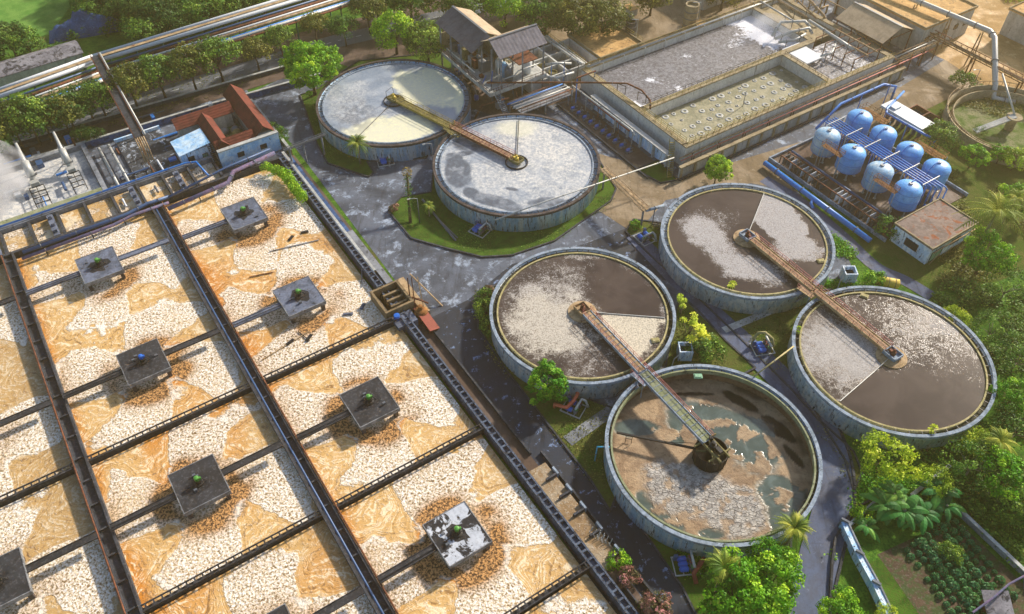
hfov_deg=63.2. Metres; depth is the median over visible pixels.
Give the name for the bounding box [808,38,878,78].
water
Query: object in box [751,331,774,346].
swan neck
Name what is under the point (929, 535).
garden shrub
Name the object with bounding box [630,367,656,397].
landing
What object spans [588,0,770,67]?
header pipe
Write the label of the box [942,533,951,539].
garden shrub
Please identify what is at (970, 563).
garden shrub
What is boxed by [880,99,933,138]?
filter cabinet
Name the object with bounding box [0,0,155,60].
undergrowth
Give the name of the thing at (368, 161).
kerb
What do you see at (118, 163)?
double pipe
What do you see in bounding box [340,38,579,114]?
service yard
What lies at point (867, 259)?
footpath
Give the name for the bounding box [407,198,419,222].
lamp post
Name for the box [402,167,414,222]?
dead palm
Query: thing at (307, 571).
water
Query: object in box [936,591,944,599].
garden shrub
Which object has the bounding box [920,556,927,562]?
garden shrub
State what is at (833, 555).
drain wall
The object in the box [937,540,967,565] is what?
bush
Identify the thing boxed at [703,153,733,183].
tree
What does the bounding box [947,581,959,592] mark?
garden shrub
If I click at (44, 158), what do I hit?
pond wall
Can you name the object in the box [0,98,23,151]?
tree
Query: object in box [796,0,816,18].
process pipe
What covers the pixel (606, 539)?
metal trestle
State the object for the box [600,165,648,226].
pipe bridge
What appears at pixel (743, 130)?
tan pipe
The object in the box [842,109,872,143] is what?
pressure vessel
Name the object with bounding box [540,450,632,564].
outlet channel
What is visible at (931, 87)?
yard apron
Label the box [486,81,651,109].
rusty pipe
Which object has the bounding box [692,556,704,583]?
bent pipe
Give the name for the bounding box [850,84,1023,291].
lawn
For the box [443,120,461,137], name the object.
landing
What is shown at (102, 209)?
water
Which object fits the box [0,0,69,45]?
meadow
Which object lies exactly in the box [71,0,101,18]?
tree
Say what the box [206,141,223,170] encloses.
stairs
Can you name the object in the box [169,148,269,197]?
overflow pipe
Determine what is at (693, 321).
papaya plant
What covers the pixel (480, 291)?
bush
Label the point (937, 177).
pipe trestle
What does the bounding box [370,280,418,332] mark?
weir box
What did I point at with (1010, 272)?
tree
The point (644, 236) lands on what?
pump skid
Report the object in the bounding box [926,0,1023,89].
works yard
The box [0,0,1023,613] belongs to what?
ground
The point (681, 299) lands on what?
papaya plant
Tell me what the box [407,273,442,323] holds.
scrap trestle
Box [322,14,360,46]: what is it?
tree
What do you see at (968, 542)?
garden shrub
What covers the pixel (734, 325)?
footpath
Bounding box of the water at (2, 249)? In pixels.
[0,239,4,253]
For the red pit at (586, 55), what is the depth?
194.21 m
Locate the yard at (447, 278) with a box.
[253,0,943,551]
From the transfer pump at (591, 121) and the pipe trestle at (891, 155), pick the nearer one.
the pipe trestle at (891, 155)
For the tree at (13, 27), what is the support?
on the ground at (890, 534)
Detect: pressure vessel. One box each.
[810,127,840,163]
[834,143,865,180]
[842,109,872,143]
[861,161,893,198]
[866,125,896,160]
[888,179,922,217]
[891,141,923,177]
[918,158,950,195]
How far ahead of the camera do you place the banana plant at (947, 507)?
113.58 m
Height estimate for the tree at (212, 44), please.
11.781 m
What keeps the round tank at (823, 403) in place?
on the ground at (890, 534)
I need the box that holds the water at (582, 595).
[525,574,615,613]
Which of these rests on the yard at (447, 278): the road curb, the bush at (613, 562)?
the bush at (613, 562)
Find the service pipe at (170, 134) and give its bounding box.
[153,131,177,139]
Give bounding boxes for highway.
[0,0,529,154]
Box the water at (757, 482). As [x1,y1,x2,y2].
[612,379,812,539]
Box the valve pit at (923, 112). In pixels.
[910,104,943,122]
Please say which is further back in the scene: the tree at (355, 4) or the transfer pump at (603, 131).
the tree at (355, 4)
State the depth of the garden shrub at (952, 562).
109.67 m
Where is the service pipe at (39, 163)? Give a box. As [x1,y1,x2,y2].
[35,159,44,168]
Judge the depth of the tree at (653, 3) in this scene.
204.06 m
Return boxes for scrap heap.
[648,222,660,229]
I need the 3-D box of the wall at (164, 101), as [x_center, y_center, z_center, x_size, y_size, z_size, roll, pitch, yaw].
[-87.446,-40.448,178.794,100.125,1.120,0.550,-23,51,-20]
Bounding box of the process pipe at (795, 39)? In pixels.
[778,33,806,46]
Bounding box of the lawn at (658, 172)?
[640,161,675,181]
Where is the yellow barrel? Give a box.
[876,276,899,288]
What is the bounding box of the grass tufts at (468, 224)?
[310,116,611,251]
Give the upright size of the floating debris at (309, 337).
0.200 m
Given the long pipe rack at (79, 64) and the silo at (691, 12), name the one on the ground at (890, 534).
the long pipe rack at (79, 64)
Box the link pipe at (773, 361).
[754,346,793,376]
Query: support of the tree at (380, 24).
on the service yard at (491, 109)
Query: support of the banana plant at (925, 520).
on the ground at (890, 534)
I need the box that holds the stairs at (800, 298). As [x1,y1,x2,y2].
[794,282,815,302]
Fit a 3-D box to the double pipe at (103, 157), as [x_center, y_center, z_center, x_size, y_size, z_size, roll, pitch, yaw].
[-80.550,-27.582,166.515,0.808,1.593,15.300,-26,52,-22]
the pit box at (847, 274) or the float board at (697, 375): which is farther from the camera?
the pit box at (847, 274)
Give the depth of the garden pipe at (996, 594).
104.41 m
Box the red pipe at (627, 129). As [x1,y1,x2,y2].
[588,99,629,132]
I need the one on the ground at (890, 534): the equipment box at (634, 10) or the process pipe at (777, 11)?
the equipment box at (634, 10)
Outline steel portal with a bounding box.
[575,70,595,101]
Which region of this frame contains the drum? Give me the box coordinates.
[474,94,478,100]
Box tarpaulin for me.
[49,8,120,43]
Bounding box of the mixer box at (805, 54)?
[782,43,822,64]
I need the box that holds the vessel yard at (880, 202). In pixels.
[768,122,968,241]
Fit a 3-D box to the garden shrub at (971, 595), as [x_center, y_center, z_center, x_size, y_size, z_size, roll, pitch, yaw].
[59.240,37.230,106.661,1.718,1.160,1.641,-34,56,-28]
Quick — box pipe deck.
[506,84,571,114]
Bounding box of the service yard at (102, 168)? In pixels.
[58,90,288,230]
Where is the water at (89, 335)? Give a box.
[17,211,248,458]
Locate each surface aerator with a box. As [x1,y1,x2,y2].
[0,295,15,305]
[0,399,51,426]
[0,531,97,609]
[26,238,169,295]
[62,328,219,398]
[109,440,282,530]
[182,197,268,239]
[232,276,325,327]
[266,585,364,613]
[296,376,399,440]
[377,501,492,583]
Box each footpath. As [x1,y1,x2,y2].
[564,403,613,444]
[722,313,773,332]
[760,176,934,299]
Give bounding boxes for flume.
[289,157,430,314]
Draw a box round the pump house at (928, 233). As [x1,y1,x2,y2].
[889,198,978,263]
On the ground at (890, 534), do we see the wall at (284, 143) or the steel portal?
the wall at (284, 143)
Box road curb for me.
[433,330,668,613]
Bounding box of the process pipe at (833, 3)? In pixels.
[817,0,856,31]
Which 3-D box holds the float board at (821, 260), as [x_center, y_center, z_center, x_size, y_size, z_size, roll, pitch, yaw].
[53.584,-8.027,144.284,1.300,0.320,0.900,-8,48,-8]
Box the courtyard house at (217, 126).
[170,84,273,156]
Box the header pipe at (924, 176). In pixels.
[832,118,941,198]
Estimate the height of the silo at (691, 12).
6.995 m
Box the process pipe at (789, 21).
[771,20,810,37]
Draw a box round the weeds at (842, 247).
[676,231,961,613]
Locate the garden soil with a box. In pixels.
[877,520,1023,613]
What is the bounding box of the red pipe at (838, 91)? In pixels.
[681,48,933,160]
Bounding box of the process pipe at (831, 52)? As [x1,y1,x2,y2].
[820,42,836,62]
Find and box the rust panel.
[413,308,439,333]
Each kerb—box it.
[300,53,454,176]
[388,160,616,257]
[477,285,755,511]
[625,218,862,489]
[635,159,678,183]
[641,529,792,613]
[832,428,855,607]
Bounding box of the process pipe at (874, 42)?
[851,30,892,53]
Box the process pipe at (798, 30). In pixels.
[774,27,812,40]
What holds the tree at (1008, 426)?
on the ground at (890, 534)
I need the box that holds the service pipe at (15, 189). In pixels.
[3,183,30,197]
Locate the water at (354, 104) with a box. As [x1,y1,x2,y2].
[324,64,463,141]
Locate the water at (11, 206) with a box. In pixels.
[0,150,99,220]
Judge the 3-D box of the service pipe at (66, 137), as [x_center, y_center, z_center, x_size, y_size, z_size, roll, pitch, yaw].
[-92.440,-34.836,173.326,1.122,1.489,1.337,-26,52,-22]
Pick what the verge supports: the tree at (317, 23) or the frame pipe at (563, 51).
the tree at (317, 23)
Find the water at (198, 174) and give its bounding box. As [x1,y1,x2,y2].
[190,162,220,184]
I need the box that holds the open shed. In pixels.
[835,1,914,52]
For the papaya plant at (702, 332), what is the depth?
133.45 m
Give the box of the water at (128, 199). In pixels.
[113,188,143,211]
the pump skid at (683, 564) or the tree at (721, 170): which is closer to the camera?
the pump skid at (683, 564)
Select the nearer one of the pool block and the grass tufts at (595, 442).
the grass tufts at (595, 442)
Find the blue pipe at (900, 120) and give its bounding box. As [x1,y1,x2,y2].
[881,90,935,153]
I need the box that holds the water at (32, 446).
[0,264,72,499]
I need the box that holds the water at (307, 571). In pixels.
[150,520,375,613]
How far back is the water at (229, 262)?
146.75 m
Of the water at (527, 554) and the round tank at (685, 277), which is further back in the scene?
the round tank at (685, 277)
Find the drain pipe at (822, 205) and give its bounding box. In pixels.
[763,161,871,242]
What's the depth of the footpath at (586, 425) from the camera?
125.03 m
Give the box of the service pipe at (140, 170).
[119,167,148,180]
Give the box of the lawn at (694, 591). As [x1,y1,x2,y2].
[648,535,789,613]
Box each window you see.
[187,155,194,161]
[237,151,244,157]
[260,143,267,149]
[903,237,918,251]
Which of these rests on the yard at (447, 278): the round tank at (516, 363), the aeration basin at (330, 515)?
the round tank at (516, 363)
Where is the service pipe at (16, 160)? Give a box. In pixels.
[3,155,30,164]
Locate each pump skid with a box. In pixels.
[377,154,394,167]
[468,220,491,238]
[560,395,588,419]
[633,228,656,246]
[670,550,700,576]
[749,336,775,356]
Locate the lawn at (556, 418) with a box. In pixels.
[479,288,752,507]
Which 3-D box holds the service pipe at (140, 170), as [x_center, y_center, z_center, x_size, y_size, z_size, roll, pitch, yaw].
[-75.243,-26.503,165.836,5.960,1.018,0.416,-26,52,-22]
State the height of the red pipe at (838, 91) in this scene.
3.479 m
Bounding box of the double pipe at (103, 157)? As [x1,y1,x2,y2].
[97,147,119,185]
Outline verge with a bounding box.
[0,0,540,165]
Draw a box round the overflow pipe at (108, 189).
[0,161,208,227]
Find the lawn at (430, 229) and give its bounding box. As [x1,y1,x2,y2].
[389,165,614,255]
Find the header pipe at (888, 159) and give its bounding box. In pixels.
[828,120,931,204]
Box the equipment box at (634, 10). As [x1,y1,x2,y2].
[624,3,638,16]
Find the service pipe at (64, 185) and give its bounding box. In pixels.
[61,181,66,190]
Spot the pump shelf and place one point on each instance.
(638, 156)
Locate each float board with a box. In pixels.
[651,337,659,342]
[693,373,702,378]
[816,258,824,263]
[860,293,868,298]
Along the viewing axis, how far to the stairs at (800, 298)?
139.35 m
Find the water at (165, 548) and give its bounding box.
[92,392,319,607]
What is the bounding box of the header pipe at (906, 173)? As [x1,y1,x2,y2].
[825,121,926,204]
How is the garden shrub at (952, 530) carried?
on the garden soil
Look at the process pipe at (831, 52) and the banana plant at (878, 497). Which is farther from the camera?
the process pipe at (831, 52)
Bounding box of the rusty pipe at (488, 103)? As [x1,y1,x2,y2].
[474,97,508,118]
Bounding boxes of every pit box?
[671,342,693,365]
[837,266,858,288]
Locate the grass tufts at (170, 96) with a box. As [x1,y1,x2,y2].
[0,52,281,164]
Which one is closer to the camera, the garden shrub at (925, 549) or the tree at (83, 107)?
the garden shrub at (925, 549)
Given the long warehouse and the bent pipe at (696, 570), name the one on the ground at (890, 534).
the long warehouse
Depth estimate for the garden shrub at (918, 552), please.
110.90 m
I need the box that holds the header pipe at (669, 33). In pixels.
[585,0,761,64]
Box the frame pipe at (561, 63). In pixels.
[545,62,571,87]
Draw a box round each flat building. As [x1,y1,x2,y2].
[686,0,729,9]
[832,0,978,55]
[999,1,1023,44]
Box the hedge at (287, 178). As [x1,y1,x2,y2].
[259,161,307,203]
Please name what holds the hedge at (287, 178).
on the aeration basin at (330, 515)
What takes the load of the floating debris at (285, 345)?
on the water at (229, 262)
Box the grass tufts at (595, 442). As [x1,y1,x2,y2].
[475,250,857,483]
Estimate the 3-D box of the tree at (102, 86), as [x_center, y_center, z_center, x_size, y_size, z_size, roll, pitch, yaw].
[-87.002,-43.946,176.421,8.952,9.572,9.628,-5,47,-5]
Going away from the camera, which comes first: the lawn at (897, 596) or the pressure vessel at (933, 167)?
the lawn at (897, 596)
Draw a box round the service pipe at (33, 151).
[29,147,36,154]
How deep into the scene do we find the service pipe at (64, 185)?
161.57 m
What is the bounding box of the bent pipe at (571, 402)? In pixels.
[553,392,579,408]
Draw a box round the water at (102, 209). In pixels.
[87,198,117,221]
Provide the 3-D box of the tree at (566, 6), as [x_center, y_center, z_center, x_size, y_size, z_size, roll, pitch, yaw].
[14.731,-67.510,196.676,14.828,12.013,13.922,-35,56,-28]
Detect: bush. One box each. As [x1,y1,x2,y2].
[270,121,282,134]
[275,126,288,142]
[389,203,399,212]
[426,205,435,214]
[472,286,491,306]
[473,298,490,322]
[479,316,491,337]
[482,284,494,297]
[605,546,631,574]
[618,564,643,588]
[630,219,640,229]
[635,589,672,613]
[680,336,702,357]
[693,332,726,363]
[849,502,876,530]
[861,270,886,286]
[873,213,901,241]
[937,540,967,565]
[948,69,981,87]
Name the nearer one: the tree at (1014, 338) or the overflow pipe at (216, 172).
the tree at (1014, 338)
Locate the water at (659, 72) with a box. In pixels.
[596,15,797,106]
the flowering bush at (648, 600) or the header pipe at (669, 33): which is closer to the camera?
the flowering bush at (648, 600)
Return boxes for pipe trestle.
[828,117,844,131]
[843,128,862,144]
[864,139,880,162]
[883,151,899,166]
[900,163,919,179]
[922,175,939,200]
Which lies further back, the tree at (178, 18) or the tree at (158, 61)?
the tree at (178, 18)
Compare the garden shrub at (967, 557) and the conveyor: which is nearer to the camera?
the garden shrub at (967, 557)
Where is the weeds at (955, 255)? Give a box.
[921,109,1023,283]
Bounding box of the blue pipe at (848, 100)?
[815,83,896,129]
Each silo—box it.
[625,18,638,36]
[682,1,701,28]
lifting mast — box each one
[14,143,51,208]
[52,131,87,193]
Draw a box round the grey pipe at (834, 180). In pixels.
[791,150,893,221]
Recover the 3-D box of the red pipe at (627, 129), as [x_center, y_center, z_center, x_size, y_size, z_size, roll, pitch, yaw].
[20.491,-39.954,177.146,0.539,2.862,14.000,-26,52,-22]
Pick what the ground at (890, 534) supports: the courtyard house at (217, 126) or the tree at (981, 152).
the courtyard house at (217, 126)
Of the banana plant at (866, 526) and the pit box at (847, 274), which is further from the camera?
the pit box at (847, 274)
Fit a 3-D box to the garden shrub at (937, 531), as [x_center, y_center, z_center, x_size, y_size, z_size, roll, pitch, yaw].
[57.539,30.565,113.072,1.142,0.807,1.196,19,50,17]
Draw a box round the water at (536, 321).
[498,254,666,377]
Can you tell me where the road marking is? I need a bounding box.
[55,16,438,129]
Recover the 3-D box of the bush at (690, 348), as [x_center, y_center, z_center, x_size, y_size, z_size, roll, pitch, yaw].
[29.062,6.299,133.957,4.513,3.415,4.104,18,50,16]
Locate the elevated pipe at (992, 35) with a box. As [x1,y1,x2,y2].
[908,0,1015,103]
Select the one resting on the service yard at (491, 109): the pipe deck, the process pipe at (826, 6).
the pipe deck
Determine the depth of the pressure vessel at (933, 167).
158.23 m
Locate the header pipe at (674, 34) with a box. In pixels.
[586,0,767,66]
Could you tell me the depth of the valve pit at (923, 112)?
180.17 m
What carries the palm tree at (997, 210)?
on the lawn at (975, 182)
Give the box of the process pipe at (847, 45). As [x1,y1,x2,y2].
[808,19,856,55]
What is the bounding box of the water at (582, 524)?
[529,463,621,570]
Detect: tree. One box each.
[0,20,30,56]
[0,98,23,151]
[0,100,31,147]
[0,120,16,160]
[1,92,57,144]
[4,25,44,53]
[13,92,70,140]
[39,93,84,136]
[43,85,97,129]
[66,78,114,118]
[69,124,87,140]
[70,0,103,12]
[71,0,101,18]
[76,78,120,115]
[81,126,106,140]
[99,0,140,23]
[104,61,152,106]
[119,15,152,35]
[121,0,169,30]
[121,17,162,49]
[126,54,178,98]
[137,0,181,31]
[151,3,191,40]
[164,41,216,89]
[170,0,208,20]
[175,0,216,32]
[188,33,241,81]
[198,0,240,26]
[218,0,254,21]
[240,35,273,70]
[252,0,268,13]
[260,24,293,55]
[278,39,343,95]
[297,9,329,41]
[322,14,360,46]
[343,134,372,163]
[347,0,388,33]
[350,0,398,18]
[369,9,420,54]
[388,0,432,20]
[400,18,446,61]
[422,200,436,216]
[428,0,475,12]
[439,0,493,18]
[478,0,527,27]
[519,0,574,35]
[524,358,568,405]
[544,0,600,36]
[575,0,633,35]
[634,0,671,15]
[697,545,785,613]
[699,546,742,599]
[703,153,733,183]
[706,0,741,10]
[729,549,805,613]
[745,535,801,585]
[768,510,815,553]
[815,584,863,613]
[853,427,922,483]
[874,602,897,613]
[917,463,954,498]
[922,118,963,150]
[938,437,1008,492]
[943,304,972,325]
[951,190,1023,254]
[958,143,992,167]
[958,425,995,462]
[961,225,1023,274]
[966,308,1018,347]
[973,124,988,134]
[976,425,1020,465]
[976,445,1023,502]
[978,267,1023,306]
[988,376,1023,416]
[989,400,1023,447]
[990,143,1015,163]
[990,328,1023,375]
[992,478,1023,527]
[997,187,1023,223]
[998,182,1023,215]
[1001,147,1023,170]
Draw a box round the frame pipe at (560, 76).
[545,71,573,87]
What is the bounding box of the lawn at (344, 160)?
[301,53,454,174]
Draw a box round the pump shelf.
[557,99,653,178]
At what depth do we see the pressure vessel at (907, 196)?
154.20 m
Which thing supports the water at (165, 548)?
in the aeration basin at (330, 515)
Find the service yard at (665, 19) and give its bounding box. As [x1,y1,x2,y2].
[488,0,799,84]
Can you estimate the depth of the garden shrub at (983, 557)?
110.52 m
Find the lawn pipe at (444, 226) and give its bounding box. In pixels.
[421,199,456,240]
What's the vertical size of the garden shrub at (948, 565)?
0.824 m
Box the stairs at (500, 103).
[493,89,509,113]
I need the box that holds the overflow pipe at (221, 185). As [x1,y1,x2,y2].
[167,151,275,210]
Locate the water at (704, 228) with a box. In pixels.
[669,190,825,292]
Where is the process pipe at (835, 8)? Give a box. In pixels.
[823,0,838,13]
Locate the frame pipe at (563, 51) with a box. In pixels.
[543,35,582,76]
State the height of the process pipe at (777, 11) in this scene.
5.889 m
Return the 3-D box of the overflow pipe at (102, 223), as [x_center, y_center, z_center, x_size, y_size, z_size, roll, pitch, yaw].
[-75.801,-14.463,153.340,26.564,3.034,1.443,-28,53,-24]
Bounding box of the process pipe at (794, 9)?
[772,0,806,18]
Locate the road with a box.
[432,228,693,613]
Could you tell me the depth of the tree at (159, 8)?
196.79 m
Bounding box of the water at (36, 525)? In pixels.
[0,474,123,613]
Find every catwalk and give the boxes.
[815,139,845,177]
[859,102,892,125]
[864,173,900,214]
[914,136,949,160]
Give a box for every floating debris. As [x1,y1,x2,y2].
[262,331,309,359]
[269,239,318,251]
[305,334,312,341]
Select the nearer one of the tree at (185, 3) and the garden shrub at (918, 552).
the garden shrub at (918, 552)
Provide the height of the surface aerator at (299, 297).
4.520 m
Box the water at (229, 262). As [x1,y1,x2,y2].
[165,165,390,379]
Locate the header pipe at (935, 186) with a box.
[830,119,936,202]
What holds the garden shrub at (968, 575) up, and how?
on the garden soil
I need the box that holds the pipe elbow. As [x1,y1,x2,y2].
[809,199,814,208]
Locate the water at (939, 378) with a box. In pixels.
[801,294,985,429]
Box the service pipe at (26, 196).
[23,193,29,199]
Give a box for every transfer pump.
[570,102,577,111]
[576,107,583,115]
[581,111,589,120]
[587,116,595,124]
[593,120,601,129]
[599,125,607,134]
[606,130,613,138]
[612,134,619,143]
[618,139,626,148]
[625,144,632,153]
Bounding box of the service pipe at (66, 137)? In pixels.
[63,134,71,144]
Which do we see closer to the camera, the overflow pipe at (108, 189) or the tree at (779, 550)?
the tree at (779, 550)
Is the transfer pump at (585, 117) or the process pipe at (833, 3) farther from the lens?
the process pipe at (833, 3)
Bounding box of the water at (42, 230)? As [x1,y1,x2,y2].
[32,216,62,241]
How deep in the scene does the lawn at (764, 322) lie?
139.22 m
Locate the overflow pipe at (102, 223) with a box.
[22,195,168,253]
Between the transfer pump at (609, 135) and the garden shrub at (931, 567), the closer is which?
the garden shrub at (931, 567)
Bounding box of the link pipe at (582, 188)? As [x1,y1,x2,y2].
[495,157,673,220]
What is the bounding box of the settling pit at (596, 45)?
[567,15,642,60]
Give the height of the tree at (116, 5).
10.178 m
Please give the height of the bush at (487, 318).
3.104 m
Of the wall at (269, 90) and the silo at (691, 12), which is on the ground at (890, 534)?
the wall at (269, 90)
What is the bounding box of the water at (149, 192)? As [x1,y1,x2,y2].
[140,179,170,201]
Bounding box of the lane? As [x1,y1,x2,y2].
[626,232,852,613]
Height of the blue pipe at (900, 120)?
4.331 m
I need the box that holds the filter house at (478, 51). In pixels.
[435,5,546,109]
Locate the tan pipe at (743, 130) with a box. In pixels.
[679,46,931,159]
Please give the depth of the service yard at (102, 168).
170.34 m
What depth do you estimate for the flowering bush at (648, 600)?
104.18 m
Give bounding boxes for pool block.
[581,0,894,164]
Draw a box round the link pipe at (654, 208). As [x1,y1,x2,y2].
[646,204,664,224]
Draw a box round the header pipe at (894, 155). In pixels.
[834,117,947,198]
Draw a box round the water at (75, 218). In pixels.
[60,207,90,231]
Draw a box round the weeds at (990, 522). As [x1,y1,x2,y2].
[902,273,1023,575]
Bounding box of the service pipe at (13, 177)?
[0,173,25,182]
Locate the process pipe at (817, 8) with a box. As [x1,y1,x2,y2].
[797,0,826,18]
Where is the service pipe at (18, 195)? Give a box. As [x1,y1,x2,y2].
[14,191,22,198]
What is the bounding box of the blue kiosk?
[170,128,212,162]
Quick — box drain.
[289,155,654,613]
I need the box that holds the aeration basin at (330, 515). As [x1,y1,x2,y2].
[0,155,638,613]
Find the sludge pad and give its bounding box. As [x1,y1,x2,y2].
[114,125,180,178]
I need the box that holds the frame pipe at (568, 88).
[555,79,572,102]
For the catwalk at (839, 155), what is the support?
on the vessel yard at (880, 202)
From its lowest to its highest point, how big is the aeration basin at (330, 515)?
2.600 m
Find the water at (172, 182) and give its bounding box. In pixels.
[165,171,195,192]
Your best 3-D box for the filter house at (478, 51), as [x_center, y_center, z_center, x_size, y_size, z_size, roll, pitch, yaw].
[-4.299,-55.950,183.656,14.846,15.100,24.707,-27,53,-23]
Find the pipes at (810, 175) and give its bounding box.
[779,151,893,235]
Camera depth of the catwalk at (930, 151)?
163.02 m
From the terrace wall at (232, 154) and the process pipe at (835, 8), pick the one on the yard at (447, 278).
the process pipe at (835, 8)
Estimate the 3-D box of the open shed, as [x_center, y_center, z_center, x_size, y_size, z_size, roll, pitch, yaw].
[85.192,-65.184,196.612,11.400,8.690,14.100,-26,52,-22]
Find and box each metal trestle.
[589,527,604,542]
[597,530,612,545]
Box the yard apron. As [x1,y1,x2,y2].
[599,60,981,227]
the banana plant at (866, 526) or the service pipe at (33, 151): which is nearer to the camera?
the banana plant at (866, 526)
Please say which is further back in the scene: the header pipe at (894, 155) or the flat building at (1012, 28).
the flat building at (1012, 28)
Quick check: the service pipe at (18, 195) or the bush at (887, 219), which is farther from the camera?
the service pipe at (18, 195)
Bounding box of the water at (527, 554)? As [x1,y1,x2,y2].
[338,435,580,613]
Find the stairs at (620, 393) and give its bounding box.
[615,377,639,401]
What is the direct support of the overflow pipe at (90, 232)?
on the aeration basin at (330, 515)
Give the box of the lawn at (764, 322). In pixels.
[627,220,860,481]
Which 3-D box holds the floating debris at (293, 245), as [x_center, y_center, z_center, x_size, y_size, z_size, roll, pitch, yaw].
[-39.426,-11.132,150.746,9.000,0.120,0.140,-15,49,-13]
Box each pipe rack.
[0,0,364,131]
[894,38,941,70]
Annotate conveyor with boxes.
[89,51,153,162]
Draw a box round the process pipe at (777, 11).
[759,0,798,24]
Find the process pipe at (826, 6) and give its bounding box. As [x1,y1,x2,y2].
[813,5,828,13]
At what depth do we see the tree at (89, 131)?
170.86 m
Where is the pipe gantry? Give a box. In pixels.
[813,27,880,70]
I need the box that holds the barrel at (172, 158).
[168,156,176,161]
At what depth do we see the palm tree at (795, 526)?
107.48 m
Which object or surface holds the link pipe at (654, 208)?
attached to the pipe bridge at (627, 192)
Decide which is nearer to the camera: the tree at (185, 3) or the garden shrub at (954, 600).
the garden shrub at (954, 600)
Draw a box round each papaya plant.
[677,293,686,314]
[680,311,697,333]
[685,323,710,344]
[727,280,736,288]
[791,326,801,333]
[927,424,938,433]
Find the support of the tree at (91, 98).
on the verge
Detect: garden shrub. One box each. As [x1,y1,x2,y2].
[906,553,914,559]
[914,535,927,548]
[915,549,922,556]
[915,562,921,567]
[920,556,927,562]
[921,544,931,554]
[922,532,931,539]
[925,550,937,562]
[926,564,933,570]
[927,539,936,547]
[929,556,942,569]
[931,528,938,535]
[931,572,940,581]
[931,584,938,590]
[932,545,943,556]
[934,522,947,534]
[935,566,948,576]
[936,580,945,588]
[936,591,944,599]
[939,554,948,561]
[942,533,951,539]
[943,575,953,582]
[943,588,951,595]
[943,601,950,607]
[944,563,953,569]
[946,607,955,613]
[947,537,957,545]
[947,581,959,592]
[948,527,957,535]
[949,567,962,579]
[949,596,955,602]
[950,517,958,524]
[951,558,963,568]
[955,535,962,541]
[956,524,965,532]
[956,578,966,586]
[957,591,965,598]
[958,566,966,573]
[960,552,969,563]
[960,586,972,595]
[960,596,972,607]
[961,531,970,538]
[961,543,967,549]
[962,573,971,581]
[964,561,973,569]
[965,606,978,613]
[966,539,975,546]
[967,581,979,591]
[967,592,979,601]
[968,566,981,579]
[972,545,981,554]
[972,599,981,609]
[975,578,984,586]
[979,555,985,560]
[981,582,993,589]
[984,560,993,567]
[995,575,1005,583]
[1009,591,1017,599]
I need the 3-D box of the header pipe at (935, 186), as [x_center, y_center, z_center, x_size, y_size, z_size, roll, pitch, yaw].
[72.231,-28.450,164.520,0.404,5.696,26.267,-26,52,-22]
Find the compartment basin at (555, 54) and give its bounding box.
[505,31,585,93]
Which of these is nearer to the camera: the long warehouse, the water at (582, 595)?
the water at (582, 595)
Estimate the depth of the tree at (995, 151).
166.44 m
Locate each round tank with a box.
[316,59,470,161]
[432,113,600,231]
[489,247,675,398]
[603,364,822,558]
[658,183,835,313]
[787,285,996,451]
[942,73,1023,167]
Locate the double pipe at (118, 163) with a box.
[107,144,129,181]
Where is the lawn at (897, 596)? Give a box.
[866,560,918,613]
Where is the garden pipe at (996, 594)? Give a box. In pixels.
[972,575,1023,612]
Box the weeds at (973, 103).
[960,97,1023,117]
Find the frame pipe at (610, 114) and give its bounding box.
[571,85,634,143]
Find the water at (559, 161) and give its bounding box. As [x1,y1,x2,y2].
[441,119,591,211]
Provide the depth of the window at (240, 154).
167.59 m
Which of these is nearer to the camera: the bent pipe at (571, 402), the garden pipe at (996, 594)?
the garden pipe at (996, 594)
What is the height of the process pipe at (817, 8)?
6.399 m
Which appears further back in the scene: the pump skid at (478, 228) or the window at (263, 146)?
the window at (263, 146)
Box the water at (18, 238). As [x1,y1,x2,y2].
[3,226,34,251]
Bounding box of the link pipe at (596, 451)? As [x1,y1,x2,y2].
[594,446,604,460]
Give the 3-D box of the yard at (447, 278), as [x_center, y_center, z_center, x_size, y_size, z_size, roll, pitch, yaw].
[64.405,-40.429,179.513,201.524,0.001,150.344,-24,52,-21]
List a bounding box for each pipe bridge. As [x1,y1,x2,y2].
[283,132,325,161]
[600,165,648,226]
[929,30,1023,92]
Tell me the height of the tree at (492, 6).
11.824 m
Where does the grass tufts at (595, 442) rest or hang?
on the lawn at (556, 418)
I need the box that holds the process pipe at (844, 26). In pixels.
[832,20,856,34]
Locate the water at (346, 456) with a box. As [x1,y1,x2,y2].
[266,326,476,503]
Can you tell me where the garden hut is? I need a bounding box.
[976,590,1013,613]
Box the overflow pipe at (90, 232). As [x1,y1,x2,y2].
[21,201,168,259]
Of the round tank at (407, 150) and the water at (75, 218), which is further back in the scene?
the round tank at (407, 150)
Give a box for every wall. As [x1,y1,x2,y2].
[0,65,284,150]
[0,104,208,167]
[0,142,107,224]
[212,69,338,105]
[216,130,281,167]
[251,99,292,154]
[281,151,375,272]
[590,94,672,166]
[678,66,906,180]
[828,500,871,613]
[838,517,894,613]
[849,501,875,525]
[909,464,950,496]
[960,511,1023,575]
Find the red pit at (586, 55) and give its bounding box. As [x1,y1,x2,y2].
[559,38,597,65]
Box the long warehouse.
[0,40,87,86]
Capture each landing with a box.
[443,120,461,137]
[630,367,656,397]
[797,277,822,304]
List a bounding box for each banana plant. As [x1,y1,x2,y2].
[852,515,879,542]
[859,487,909,525]
[878,477,908,519]
[880,490,928,530]
[902,497,939,534]
[914,476,963,520]
[934,494,966,522]
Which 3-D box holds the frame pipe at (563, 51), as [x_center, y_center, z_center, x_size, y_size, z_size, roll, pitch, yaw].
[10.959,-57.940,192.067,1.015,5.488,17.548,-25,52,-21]

